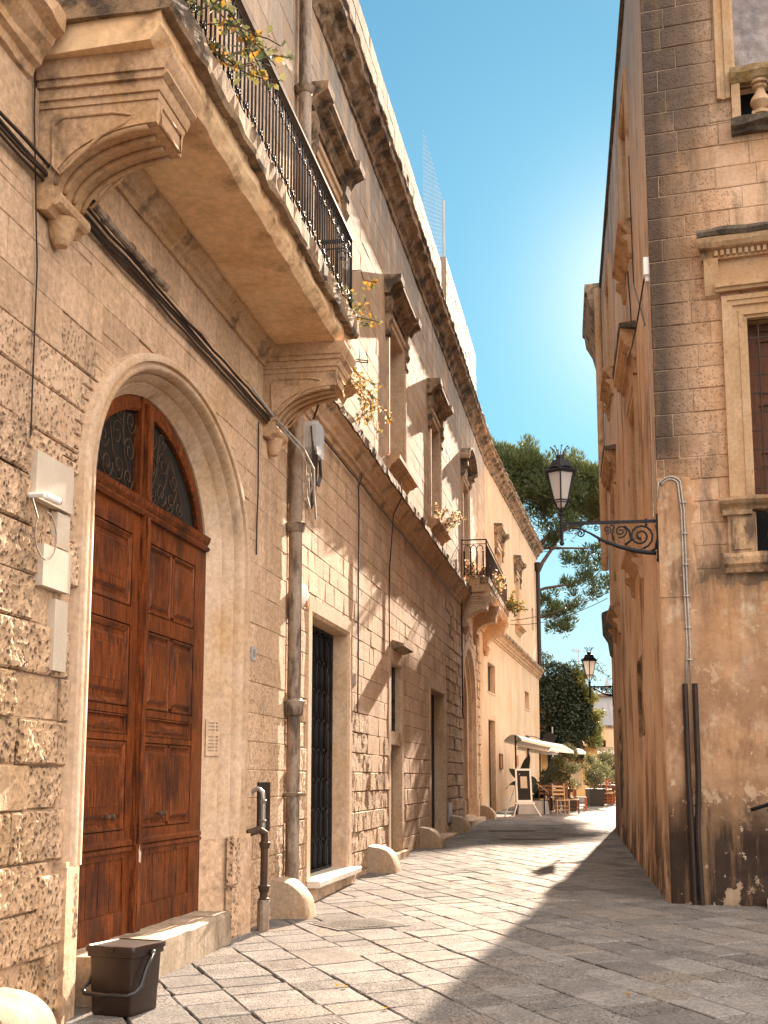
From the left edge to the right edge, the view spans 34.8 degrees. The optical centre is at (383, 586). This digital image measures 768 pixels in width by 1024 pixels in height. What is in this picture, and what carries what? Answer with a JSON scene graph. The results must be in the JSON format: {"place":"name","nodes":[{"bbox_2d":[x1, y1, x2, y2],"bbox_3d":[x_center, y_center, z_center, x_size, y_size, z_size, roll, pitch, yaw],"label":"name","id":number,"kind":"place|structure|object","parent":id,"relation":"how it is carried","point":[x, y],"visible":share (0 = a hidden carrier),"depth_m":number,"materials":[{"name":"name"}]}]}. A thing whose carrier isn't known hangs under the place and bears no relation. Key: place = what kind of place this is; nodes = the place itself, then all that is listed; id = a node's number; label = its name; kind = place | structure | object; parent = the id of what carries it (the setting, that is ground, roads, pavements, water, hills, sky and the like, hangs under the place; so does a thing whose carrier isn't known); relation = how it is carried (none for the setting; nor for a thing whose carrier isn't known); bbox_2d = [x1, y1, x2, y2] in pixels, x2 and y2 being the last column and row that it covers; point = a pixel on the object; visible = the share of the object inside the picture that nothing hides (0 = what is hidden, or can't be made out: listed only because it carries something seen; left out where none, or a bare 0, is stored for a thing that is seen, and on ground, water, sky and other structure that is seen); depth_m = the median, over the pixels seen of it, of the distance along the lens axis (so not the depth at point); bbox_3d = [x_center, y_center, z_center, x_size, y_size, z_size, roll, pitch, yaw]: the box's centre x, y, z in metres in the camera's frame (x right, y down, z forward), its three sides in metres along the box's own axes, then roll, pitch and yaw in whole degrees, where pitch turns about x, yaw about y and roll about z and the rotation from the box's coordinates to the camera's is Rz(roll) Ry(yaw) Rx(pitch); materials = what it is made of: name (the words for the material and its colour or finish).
{"place":"outdoors","nodes":[
{"label":"outdoors","id":0,"kind":"place"},
{"bbox_2d":[65,796,767,1023],"bbox_3d":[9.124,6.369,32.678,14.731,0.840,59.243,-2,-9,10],"label":"street paving","id":1,"kind":"structure","parent":0,"point":[503,946],"depth_m":11.13,"materials":[{"name":"stone"}]},
{"bbox_2d":[0,986,55,1023],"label":"guard stone","id":2,"kind":"object","parent":1,"relation":"on","point":[17,1006],"visible":1,"depth_m":7.13,"materials":[{"name":"stone"}]},
{"bbox_2d":[81,938,165,1016],"bbox_3d":[-1.808,2.710,8.503,0.448,0.464,0.475,-3,-9,21],"label":"waste caddy","id":3,"kind":"object","parent":1,"relation":"on","point":[123,979],"visible":1,"depth_m":8.37,"materials":[{"name":"brown plastic"}]},
{"bbox_2d":[0,0,358,1023],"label":"portal palace","id":4,"kind":"structure","parent":1,"relation":"on","point":[142,692],"depth_m":10.04,"materials":[{"name":"stone"}]},
{"bbox_2d":[30,71,37,435],"bbox_3d":[-2.317,-2.215,8.081,0.019,2.461,0.182,-2,-9,10],"label":"wall wire","id":5,"kind":"object","parent":4,"relation":"attached to","point":[36,261],"depth_m":8.13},
{"bbox_2d":[29,491,61,559],"bbox_3d":[-2.187,-0.390,8.033,0.134,0.430,0.336,-3,-9,18],"label":"security camera","id":6,"kind":"object","parent":4,"relation":"attached to","point":[52,498],"visible":1,"depth_m":7.96,"materials":[{"name":"white plastic"}]},
{"bbox_2d":[76,490,140,949],"bbox_3d":[-2.211,1.014,9.723,0.147,3.515,1.260,-2,-9,10],"label":"door leaf","id":7,"kind":"structure","parent":4,"relation":"in","point":[103,896],"depth_m":9.84,"materials":[{"name":"brown wood"}]},
{"bbox_2d":[0,110,287,433],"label":"wall cable","id":8,"kind":"object","parent":4,"relation":"attached to","point":[176,313],"depth_m":9.83,"materials":[{"name":"rubber"}]},
{"bbox_2d":[89,199,169,291],"bbox_3d":[-1.978,-2.653,9.620,0.074,0.080,1.551,-2,-9,10],"label":"cable sleeve","id":9,"kind":"object","parent":8,"relation":"attached to","point":[120,236],"visible":0.95,"depth_m":9.52,"materials":[{"name":"plastic"}]},
{"bbox_2d":[140,522,205,928],"bbox_3d":[-1.933,1.256,11.280,0.147,3.515,1.660,-2,-9,10],"label":"door leaf","id":10,"kind":"structure","parent":4,"relation":"in","point":[171,804],"depth_m":11.28,"materials":[{"name":"brown wood"}]},
{"bbox_2d":[185,0,200,13],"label":"grass tuft","id":11,"kind":"object","parent":4,"relation":"on","point":[192,2],"visible":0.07,"depth_m":8.48,"materials":[{"name":"green plant"}]},
{"bbox_2d":[188,0,223,66],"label":"window","id":12,"kind":"structure","parent":4,"relation":"in","point":[208,10],"depth_m":12.30,"materials":[{"name":"stone"}]},
{"bbox_2d":[193,0,294,100],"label":"creeper","id":13,"kind":"object","parent":4,"relation":"on","point":[234,26],"visible":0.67,"depth_m":9.23,"materials":[{"name":"green plant"}]},
{"bbox_2d":[251,645,256,660],"bbox_3d":[-1.386,0.707,13.036,0.012,0.150,0.180,-2,-9,10],"label":"house number","id":14,"kind":"object","parent":4,"relation":"attached to","point":[253,652],"visible":1,"depth_m":13.01,"materials":[{"name":"ceramic"}]},
{"bbox_2d":[256,422,258,554],"bbox_3d":[-1.371,-1.080,13.300,0.022,1.481,0.041,4,-10,-22],"label":"wall wire","id":15,"kind":"object","parent":4,"relation":"attached to","point":[257,490],"depth_m":13.28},
{"bbox_2d":[257,782,269,830],"bbox_3d":[-1.298,2.374,13.213,0.025,0.530,0.440,-2,-9,10],"label":"meter door","id":16,"kind":"structure","parent":4,"relation":"in","point":[265,786],"depth_m":13.26,"materials":[{"name":"black metal"}]},
{"bbox_2d":[251,387,316,519],"bbox_3d":[-1.063,-1.494,14.366,0.220,0.774,3.158,-2,-9,10],"label":"loose cable","id":17,"kind":"object","parent":4,"relation":"hanging from","point":[286,431],"visible":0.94,"depth_m":14.74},
{"bbox_2d":[338,280,382,328],"bbox_3d":[-0.446,-3.249,14.085,0.738,0.492,0.791,-7,-11,37],"label":"balcony plant","id":18,"kind":"object","parent":4,"relation":"on","point":[355,307],"visible":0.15,"depth_m":14.12,"materials":[{"name":"green plant"}]},
{"bbox_2d":[270,876,315,919],"bbox_3d":[-1.024,3.536,13.631,0.490,0.588,0.420,-2,-9,10],"label":"guard stone","id":19,"kind":"object","parent":1,"relation":"on","point":[291,898],"visible":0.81,"depth_m":13.45,"materials":[{"name":"stone"}]},
{"bbox_2d":[308,918,409,931],"bbox_3d":[-0.270,3.575,12.955,0.840,0.043,0.720,5,-10,-30],"label":"manhole cover","id":20,"kind":"object","parent":1,"relation":"on","point":[355,924],"visible":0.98,"depth_m":12.85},
{"bbox_2d":[365,844,400,872],"bbox_3d":[-0.014,4.335,19.204,0.522,0.571,0.500,-2,-9,10],"label":"guard stone","id":21,"kind":"object","parent":1,"relation":"on","point":[382,859],"visible":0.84,"depth_m":18.98,"materials":[{"name":"stone"}]},
{"bbox_2d":[281,0,508,900],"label":"stone house","id":22,"kind":"structure","parent":1,"relation":"on","point":[394,764],"depth_m":20.94,"materials":[{"name":"beige stone"}]},
{"bbox_2d":[302,583,308,607],"bbox_3d":[-0.992,0.104,15.053,0.128,0.297,0.210,-2,-9,10],"label":"bulkhead lamp","id":23,"kind":"object","parent":22,"relation":"attached to","point":[305,602],"visible":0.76,"depth_m":14.99,"materials":[{"name":"white plastic"}]},
{"bbox_2d":[304,404,323,508],"bbox_3d":[-0.896,-1.780,15.738,0.262,1.562,0.800,1,-9,-4],"label":"junction box","id":24,"kind":"object","parent":22,"relation":"attached to","point":[314,439],"visible":0.78,"depth_m":15.61,"materials":[{"name":"plastic"}]},
{"bbox_2d":[311,80,364,404],"bbox_3d":[-0.820,-4.640,17.147,0.640,3.780,2.544,-2,-9,10],"label":"window","id":25,"kind":"structure","parent":22,"relation":"in","point":[331,147],"depth_m":17.42,"materials":[{"name":"stone"}]},
{"bbox_2d":[357,475,362,713],"bbox_3d":[-0.369,0.080,18.714,0.084,3.693,0.040,5,-10,-29],"label":"wall wire","id":26,"kind":"object","parent":22,"relation":"attached to","point":[358,597],"depth_m":18.69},
{"bbox_2d":[362,279,377,289],"bbox_3d":[-0.158,-3.613,14.650,0.177,0.144,0.220,5,-10,-29],"label":"creeper","id":27,"kind":"object","parent":22,"relation":"attached to","point":[371,285],"visible":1,"depth_m":14.65,"materials":[{"name":"yellow plant"}]},
{"bbox_2d":[349,367,392,439],"bbox_3d":[-0.313,-2.677,18.012,0.758,0.894,2.630,-1,-9,4],"label":"hanging plant","id":28,"kind":"object","parent":22,"relation":"hanging from","point":[369,401],"visible":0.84,"depth_m":17.48,"materials":[{"name":"yellow plant"}]},
{"bbox_2d":[391,745,391,848],"bbox_3d":[0.017,3.780,21.834,0.070,1.940,1.260,-2,-9,10],"label":"door","id":29,"kind":"structure","parent":22,"relation":"in","point":[391,745],"depth_m":22.31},
{"bbox_2d":[324,439,461,607],"bbox_3d":[0.627,-0.730,24.553,0.040,0.053,16.600,-2,-9,10],"label":"wall wire","id":30,"kind":"object","parent":22,"relation":"attached to","point":[326,442],"depth_m":20.73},
{"bbox_2d":[391,667,394,731],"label":"window","id":31,"kind":"structure","parent":22,"relation":"in","point":[392,719],"depth_m":22.47,"materials":[{"name":"brown glass"}]},
{"bbox_2d":[389,482,402,646],"bbox_3d":[0.232,-0.388,21.363,0.107,2.832,0.514,4,-10,-24],"label":"wall wire","id":32,"kind":"object","parent":22,"relation":"attached to","point":[390,559],"depth_m":21.52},
{"bbox_2d":[384,274,421,495],"bbox_3d":[0.218,-3.653,22.943,0.640,3.610,2.544,-2,-9,10],"label":"window","id":33,"kind":"structure","parent":22,"relation":"in","point":[397,302],"depth_m":23.53,"materials":[{"name":"stone"}]},
{"bbox_2d":[431,695,434,828],"bbox_3d":[0.937,4.029,27.535,0.070,3.400,2.550,-2,-9,10],"label":"door","id":34,"kind":"structure","parent":22,"relation":"in","point":[432,697],"depth_m":28.46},
{"bbox_2d":[423,131,444,256],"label":"antenna","id":35,"kind":"structure","parent":22,"relation":"on","point":[443,217],"depth_m":33.09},
{"bbox_2d":[427,378,453,546],"bbox_3d":[1.161,-2.767,28.217,0.640,3.480,2.444,-2,-9,10],"label":"window","id":36,"kind":"structure","parent":22,"relation":"in","point":[439,409],"depth_m":28.66,"materials":[{"name":"stone"}]},
{"bbox_2d":[448,803,451,822],"bbox_3d":[1.573,5.370,29.165,0.030,0.450,0.650,-2,-9,10],"label":"meter door","id":37,"kind":"structure","parent":22,"relation":"in","point":[449,804],"depth_m":28.98,"materials":[{"name":"metal"}]},
{"bbox_2d":[434,501,467,532],"bbox_3d":[1.565,-1.565,28.384,0.766,0.703,1.851,-2,-9,10],"label":"sill plant","id":38,"kind":"object","parent":22,"relation":"on","point":[454,515],"visible":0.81,"depth_m":27.98,"materials":[{"name":"beige plant"}]},
{"bbox_2d":[461,603,464,718],"bbox_3d":[2.093,1.885,32.588,0.052,3.226,0.275,-2,-9,10],"label":"wall wire","id":39,"kind":"object","parent":22,"relation":"attached to","point":[462,659],"depth_m":32.53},
{"bbox_2d":[460,447,477,578],"bbox_3d":[2.267,-1.907,34.566,0.590,3.991,2.293,-2,-9,10],"label":"window","id":40,"kind":"structure","parent":22,"relation":"in","point":[468,460],"depth_m":35.22,"materials":[{"name":"stone"}]},
{"bbox_2d":[463,558,485,578],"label":"balcony flowers","id":41,"kind":"object","parent":22,"relation":"on","point":[473,568],"visible":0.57,"depth_m":33.56,"materials":[{"name":"orange plant"}]},
{"bbox_2d":[492,569,507,593],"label":"balcony flowers","id":42,"kind":"object","parent":22,"relation":"on","point":[501,587],"visible":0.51,"depth_m":35.92,"materials":[{"name":"yellow plant"}]},
{"bbox_2d":[505,590,527,616],"bbox_3d":[4.263,0.536,39.587,0.795,0.878,1.628,-2,-9,10],"label":"balcony plant","id":43,"kind":"object","parent":22,"relation":"hanging from","point":[511,604],"visible":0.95,"depth_m":39.39,"materials":[{"name":"green plant"}]},
{"bbox_2d":[417,826,444,847],"bbox_3d":[0.937,5.082,24.519,0.530,0.566,0.500,-2,-9,10],"label":"guard stone","id":44,"kind":"object","parent":1,"relation":"on","point":[430,837],"visible":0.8,"depth_m":24.29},
{"bbox_2d":[449,815,471,832],"bbox_3d":[1.838,5.793,29.540,0.541,0.576,0.500,-2,-9,10],"label":"guard stone","id":45,"kind":"object","parent":1,"relation":"on","point":[459,824],"visible":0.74,"depth_m":29.31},
{"bbox_2d":[480,805,496,819],"bbox_3d":[3.034,6.727,36.169,0.569,0.587,0.500,-2,-9,10],"label":"guard stone","id":46,"kind":"object","parent":1,"relation":"on","point":[488,812],"visible":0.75,"depth_m":35.94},
{"bbox_2d":[479,448,543,811],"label":"plastered house","id":47,"kind":"structure","parent":1,"relation":"on","point":[512,670],"depth_m":46.48,"materials":[{"name":"paint"}]},
{"bbox_2d":[487,656,495,695],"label":"window","id":48,"kind":"structure","parent":47,"relation":"in","point":[491,664],"depth_m":41.88,"materials":[{"name":"stone"}]},
{"bbox_2d":[488,714,496,811],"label":"doorway","id":49,"kind":"structure","parent":47,"relation":"in","point":[492,751],"depth_m":41.29,"materials":[{"name":"stone"}]},
{"bbox_2d":[499,753,502,768],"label":"wall plaque","id":50,"kind":"object","parent":47,"relation":"attached to","point":[500,761],"depth_m":42.34,"materials":[{"name":"ceramic"}]},
{"bbox_2d":[494,523,509,575],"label":"window","id":51,"kind":"structure","parent":47,"relation":"in","point":[500,535],"depth_m":44.16,"materials":[{"name":"stone"}]},
{"bbox_2d":[513,555,526,636],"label":"window","id":52,"kind":"structure","parent":47,"relation":"in","point":[519,565],"depth_m":50.08,"materials":[{"name":"stone"}]},
{"bbox_2d":[524,686,529,711],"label":"window","id":53,"kind":"structure","parent":47,"relation":"in","point":[526,691],"depth_m":53.15,"materials":[{"name":"stone"}]},
{"bbox_2d":[525,731,530,768],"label":"window","id":54,"kind":"structure","parent":47,"relation":"in","point":[527,734],"depth_m":52.64,"materials":[{"name":"stone"}]},
{"bbox_2d":[531,605,533,630],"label":"window","id":55,"kind":"structure","parent":47,"relation":"in","point":[532,611],"depth_m":56.33,"materials":[{"name":"stone"}]},
{"bbox_2d":[510,569,608,624],"bbox_3d":[5.432,0.732,44.157,2.038,3.395,27.847,-1,-9,4],"label":"overhead wire","id":56,"kind":"object","parent":47,"relation":"attached to","point":[562,609],"visible":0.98,"depth_m":35.14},
{"bbox_2d":[489,830,533,831],"bbox_3d":[3.100,5.973,29.938,1.100,0.043,0.320,1,-9,-4],"label":"drain grate","id":57,"kind":"object","parent":1,"relation":"on","point":[511,831],"visible":0.96,"depth_m":29.82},
{"bbox_2d":[504,769,540,816],"bbox_3d":[4.148,6.368,37.936,1.352,1.470,0.658,-6,-11,35],"label":"menu easel","id":58,"kind":"object","parent":1,"relation":"on","point":[523,783],"visible":0.98,"depth_m":37.93,"materials":[{"name":"white wood"}]},
{"bbox_2d":[500,838,557,839],"bbox_3d":[3.150,5.539,26.868,1.240,0.043,0.440,1,-9,-5],"label":"drain grate","id":59,"kind":"object","parent":1,"relation":"on","point":[528,839],"visible":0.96,"depth_m":26.70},
{"bbox_2d":[514,801,549,813],"bbox_3d":[4.755,7.104,39.472,1.050,0.420,0.500,2,-9,-11],"label":"planter trough","id":60,"kind":"object","parent":1,"relation":"on","point":[527,808],"visible":0.71,"depth_m":39.24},
{"bbox_2d":[506,755,536,788],"bbox_3d":[4.425,6.155,39.471,1.050,1.504,0.136,0,-9,0],"label":"broad leaf plant","id":61,"kind":"object","parent":60,"relation":"on","point":[525,764],"visible":0.34,"depth_m":39.52,"materials":[{"name":"green plant"}]},
{"bbox_2d":[504,735,568,813],"bbox_3d":[4.927,6.048,39.562,1.576,2.540,2.000,2,-9,-10],"label":"cafe parasol","id":62,"kind":"object","parent":1,"relation":"on","point":[521,741],"visible":0.96,"depth_m":39.69,"materials":[{"name":"fabric"}]},
{"bbox_2d":[533,783,550,811],"bbox_3d":[5.160,6.893,39.988,0.460,0.983,0.480,3,-9,-20],"label":"cafe chair","id":63,"kind":"object","parent":1,"relation":"on","point":[549,789],"visible":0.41,"depth_m":39.85,"materials":[{"name":"brown wood"}]},
{"bbox_2d":[531,756,559,800],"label":"broad leaf plant","id":64,"kind":"object","parent":1,"relation":"on","point":[550,770],"visible":0.59,"depth_m":40.37,"materials":[{"name":"green plant"}]},
{"bbox_2d":[517,746,573,755],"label":"cafe parasol","id":65,"kind":"object","parent":1,"relation":"on","point":[551,750],"visible":0.4,"depth_m":42.84,"materials":[{"name":"fabric"}]},
{"bbox_2d":[538,769,554,809],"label":"potted tree","id":66,"kind":"object","parent":1,"relation":"on","point":[550,780],"visible":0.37,"depth_m":42.65,"materials":[{"name":"green plant"}]},
{"bbox_2d":[484,433,609,637],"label":"stone pine","id":67,"kind":"object","parent":1,"relation":"on","point":[525,466],"visible":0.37,"depth_m":79.89,"materials":[{"name":"green plant"}]},
{"bbox_2d":[543,727,555,758],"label":"round sign","id":68,"kind":"object","parent":1,"relation":"on","point":[549,736],"visible":0.59,"depth_m":57.39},
{"bbox_2d":[540,790,566,812],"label":"cafe table","id":69,"kind":"object","parent":1,"relation":"on","point":[557,797],"visible":0.39,"depth_m":40.04,"materials":[{"name":"brown wood"}]},
{"bbox_2d":[529,749,585,800],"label":"cafe parasol","id":70,"kind":"object","parent":1,"relation":"on","point":[580,751],"visible":0.12,"depth_m":44.10,"materials":[{"name":"fabric"}]},
{"bbox_2d":[551,784,569,814],"bbox_3d":[5.614,6.748,38.955,0.460,0.983,0.480,2,-9,-12],"label":"cafe chair","id":71,"kind":"object","parent":1,"relation":"on","point":[564,800],"visible":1,"depth_m":39.08,"materials":[{"name":"brown wood"}]},
{"bbox_2d":[554,782,567,811],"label":"cafe chair","id":72,"kind":"object","parent":1,"relation":"on","point":[560,798],"visible":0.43,"depth_m":41.20,"materials":[{"name":"brown wood"}]},
{"bbox_2d":[551,742,580,810],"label":"potted tree","id":73,"kind":"object","parent":1,"relation":"on","point":[564,774],"visible":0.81,"depth_m":41.89,"materials":[{"name":"green plant"}]},
{"bbox_2d":[539,677,597,795],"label":"vine house","id":74,"kind":"structure","parent":1,"relation":"on","point":[545,762],"depth_m":59.08,"materials":[{"name":"paint"}]},
{"bbox_2d":[539,649,611,763],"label":"climbing vine","id":75,"kind":"object","parent":74,"relation":"attached to","point":[585,717],"visible":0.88,"depth_m":58.81,"materials":[{"name":"green plant"}]},
{"bbox_2d":[586,746,613,753],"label":"scalloped awning","id":76,"kind":"object","parent":74,"relation":"attached to","point":[603,749],"visible":0.04,"depth_m":64.73,"materials":[{"name":"white fabric"}]},
{"bbox_2d":[564,783,579,813],"bbox_3d":[6.071,6.842,39.624,0.480,0.983,0.460,-2,-9,10],"label":"cafe chair","id":77,"kind":"object","parent":1,"relation":"on","point":[578,808],"visible":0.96,"depth_m":39.43,"materials":[{"name":"brown wood"}]},
{"bbox_2d":[571,782,586,810],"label":"cafe chair","id":78,"kind":"object","parent":1,"relation":"on","point":[585,802],"visible":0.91,"depth_m":41.78,"materials":[{"name":"red wood"}]},
{"bbox_2d":[582,283,602,368],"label":"corner house","id":79,"kind":"structure","parent":1,"relation":"on","point":[588,330],"depth_m":33.26,"materials":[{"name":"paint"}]},
{"bbox_2d":[580,752,611,805],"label":"potted tree","id":80,"kind":"object","parent":1,"relation":"on","point":[595,779],"visible":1,"depth_m":46.08,"materials":[{"name":"green plant"}]},
{"bbox_2d":[583,725,613,746],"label":"stone outbuilding","id":81,"kind":"structure","parent":1,"relation":"on","point":[608,735],"depth_m":68.09,"materials":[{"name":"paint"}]},
{"bbox_2d":[593,678,612,724],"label":"grey house","id":82,"kind":"structure","parent":1,"relation":"on","point":[605,702],"depth_m":95.77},
{"bbox_2d":[591,748,614,802],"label":"potted tree","id":83,"kind":"object","parent":1,"relation":"on","point":[609,755],"visible":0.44,"depth_m":50.04,"materials":[{"name":"green plant"}]},
{"bbox_2d":[596,785,614,803],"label":"cafe table","id":84,"kind":"object","parent":1,"relation":"on","point":[608,786],"visible":0.44,"depth_m":48.22,"materials":[{"name":"brown wood"}]},
{"bbox_2d":[605,779,615,804],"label":"cafe chair","id":85,"kind":"object","parent":1,"relation":"on","point":[606,780],"visible":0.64,"depth_m":47.83,"materials":[{"name":"red wood"}]},
{"bbox_2d":[594,0,670,902],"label":"side wing","id":86,"kind":"structure","parent":1,"relation":"on","point":[631,625],"depth_m":20.31,"materials":[{"name":"stone"}]},
{"bbox_2d":[581,647,612,701],"bbox_3d":[5.246,2.201,30.101,0.786,1.452,0.460,-1,-9,8],"label":"street lantern","id":87,"kind":"object","parent":86,"relation":"attached to","point":[588,660],"visible":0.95,"depth_m":30.06,"materials":[{"name":"metal"}]},
{"bbox_2d":[600,252,613,421],"bbox_3d":[5.169,-5.606,27.696,0.570,3.230,2.216,-1,-9,8],"label":"window","id":88,"kind":"structure","parent":86,"relation":"in","point":[607,382],"depth_m":27.63,"materials":[{"name":"beige stone"}]},
{"bbox_2d":[600,444,620,643],"bbox_3d":[5.146,-0.862,26.962,0.617,4.030,2.540,-1,-9,8],"label":"window","id":89,"kind":"structure","parent":86,"relation":"in","point":[608,463],"depth_m":26.60,"materials":[{"name":"beige stone"}]},
{"bbox_2d":[618,705,623,825],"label":"window","id":90,"kind":"structure","parent":86,"relation":"in","point":[620,709],"depth_m":26.84,"materials":[{"name":"orange stone"}]},
{"bbox_2d":[612,66,648,304],"bbox_3d":[4.171,-6.701,20.651,0.620,3.230,2.216,-1,-9,8],"label":"window","id":91,"kind":"structure","parent":86,"relation":"in","point":[622,250],"depth_m":20.69,"materials":[{"name":"beige stone"}]},
{"bbox_2d":[612,320,656,598],"bbox_3d":[4.123,-1.957,19.920,0.619,4.030,2.540,-1,-9,8],"label":"window","id":92,"kind":"structure","parent":86,"relation":"in","point":[624,372],"depth_m":19.83,"materials":[{"name":"beige stone"}]},
{"bbox_2d":[627,156,645,358],"bbox_3d":[3.673,-5.022,18.089,0.082,3.417,3.262,-1,-9,8],"label":"wall cable","id":93,"kind":"object","parent":86,"relation":"attached to","point":[639,308],"depth_m":18.52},
{"bbox_2d":[637,655,644,736],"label":"window","id":94,"kind":"structure","parent":86,"relation":"in","point":[639,663],"depth_m":20.09,"materials":[{"name":"brown wood"}]},
{"bbox_2d":[640,0,767,906],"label":"corner palace","id":95,"kind":"structure","parent":1,"relation":"on","point":[705,79],"depth_m":15.65,"materials":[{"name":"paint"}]},
{"bbox_2d":[544,444,658,561],"bbox_3d":[2.823,-1.074,15.841,1.477,1.566,0.484,-1,-9,8],"label":"street lantern","id":96,"kind":"object","parent":95,"relation":"attached to","point":[560,472],"visible":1,"depth_m":15.82,"materials":[{"name":"metal"}]},
{"bbox_2d":[642,257,648,283],"bbox_3d":[3.480,-4.199,16.273,0.070,0.320,0.160,-1,-9,8],"label":"fixture box","id":97,"kind":"object","parent":95,"relation":"attached to","point":[645,262],"visible":1,"depth_m":16.21,"materials":[{"name":"white plastic"}]},
{"bbox_2d":[646,282,653,517],"bbox_3d":[3.480,-2.491,16.017,0.034,3.254,0.120,-2,-9,15],"label":"wall wire","id":98,"kind":"object","parent":95,"relation":"attached to","point":[650,397],"depth_m":16.05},
{"bbox_2d":[656,476,691,683],"bbox_3d":[3.660,-0.106,15.455,0.370,2.660,0.045,-3,-9,18],"label":"wall conduit","id":99,"kind":"object","parent":95,"relation":"attached to","point":[683,564],"depth_m":15.41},
{"bbox_2d":[682,683,697,904],"bbox_3d":[3.735,2.520,14.966,0.069,2.681,0.120,1,-9,-9],"label":"cable guard","id":100,"kind":"object","parent":95,"relation":"attached to","point":[689,795],"visible":0.93,"depth_m":14.95,"materials":[{"name":"metal"}]},
{"bbox_2d":[692,683,704,905],"bbox_3d":[3.830,2.516,14.939,0.085,2.681,0.113,-7,-12,40],"label":"cable guard","id":101,"kind":"object","parent":95,"relation":"attached to","point":[698,796],"visible":0.97,"depth_m":14.91,"materials":[{"name":"metal"}]},
{"bbox_2d":[696,221,767,496],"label":"window","id":102,"kind":"structure","parent":95,"relation":"in","point":[734,258],"depth_m":15.65,"materials":[{"name":"beige stone"}]},
{"bbox_2d":[712,0,767,100],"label":"blocked window","id":103,"kind":"structure","parent":95,"relation":"in","point":[740,26],"depth_m":16.30,"materials":[{"name":"beige stone"}]},
{"bbox_2d":[750,803,767,811],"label":"handrail","id":104,"kind":"object","parent":95,"relation":"attached to","point":[759,807],"visible":1,"depth_m":14.66,"materials":[{"name":"metal"}]},
{"bbox_2d":[359,0,619,693],"label":"sky","id":105,"kind":"structure","parent":0,"point":[511,100],"materials":[{"name":"blue"}]},
{"bbox_2d":[599,754,614,788],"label":"arcade","id":106,"kind":"object","parent":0,"point":[613,768],"depth_m":67.46,"materials":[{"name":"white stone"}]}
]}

